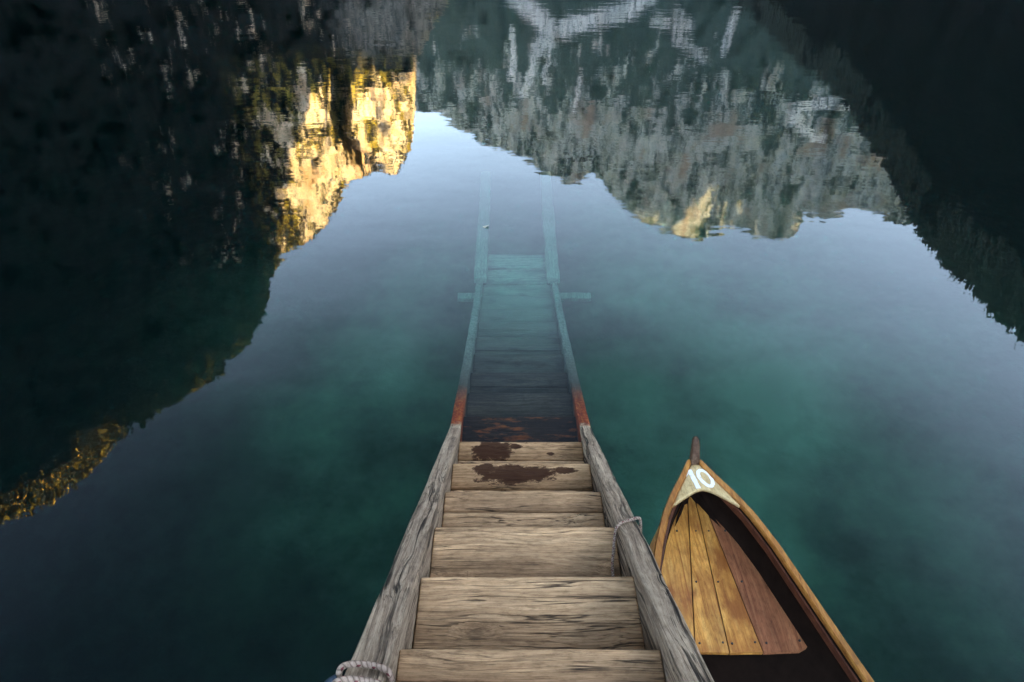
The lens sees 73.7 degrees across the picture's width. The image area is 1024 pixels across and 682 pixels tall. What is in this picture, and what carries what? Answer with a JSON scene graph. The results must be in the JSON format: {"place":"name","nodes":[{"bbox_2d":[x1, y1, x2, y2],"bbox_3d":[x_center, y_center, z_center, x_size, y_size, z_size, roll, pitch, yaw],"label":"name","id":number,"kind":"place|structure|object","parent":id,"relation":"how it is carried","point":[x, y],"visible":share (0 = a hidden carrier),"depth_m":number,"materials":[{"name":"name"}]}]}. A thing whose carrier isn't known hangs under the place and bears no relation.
{"place":"outdoors","nodes":[
{"label":"outdoors","id":0,"kind":"place"},
{"bbox_2d":[0,0,1023,681],"bbox_3d":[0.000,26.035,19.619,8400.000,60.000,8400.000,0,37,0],"label":"water","id":1,"kind":"structure","parent":0,"point":[282,310],"depth_m":4.73,"materials":[{"name":"teal liquid"}]},
{"bbox_2d":[344,426,713,681],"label":"staircase","id":2,"kind":"structure","parent":1,"relation":"in","point":[500,570],"depth_m":2.02,"materials":[{"name":"brown wood"}]},
{"bbox_2d":[324,660,394,681],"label":"mooring rope","id":3,"kind":"object","parent":2,"relation":"attached to","point":[383,668],"visible":1,"depth_m":1.50,"materials":[{"name":"grey fabric"}]},
{"bbox_2d":[611,516,641,576],"bbox_3d":[0.384,0.737,2.303,0.099,0.157,0.266,7,38,9],"label":"mooring rope","id":4,"kind":"object","parent":2,"relation":"hanging from","point":[614,538],"visible":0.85,"depth_m":2.33,"materials":[{"name":"grey fabric"}]},
{"bbox_2d":[649,436,873,681],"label":"rowing boat","id":5,"kind":"object","parent":1,"relation":"on","point":[750,607],"visible":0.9,"depth_m":2.68,"materials":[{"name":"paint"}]}
]}

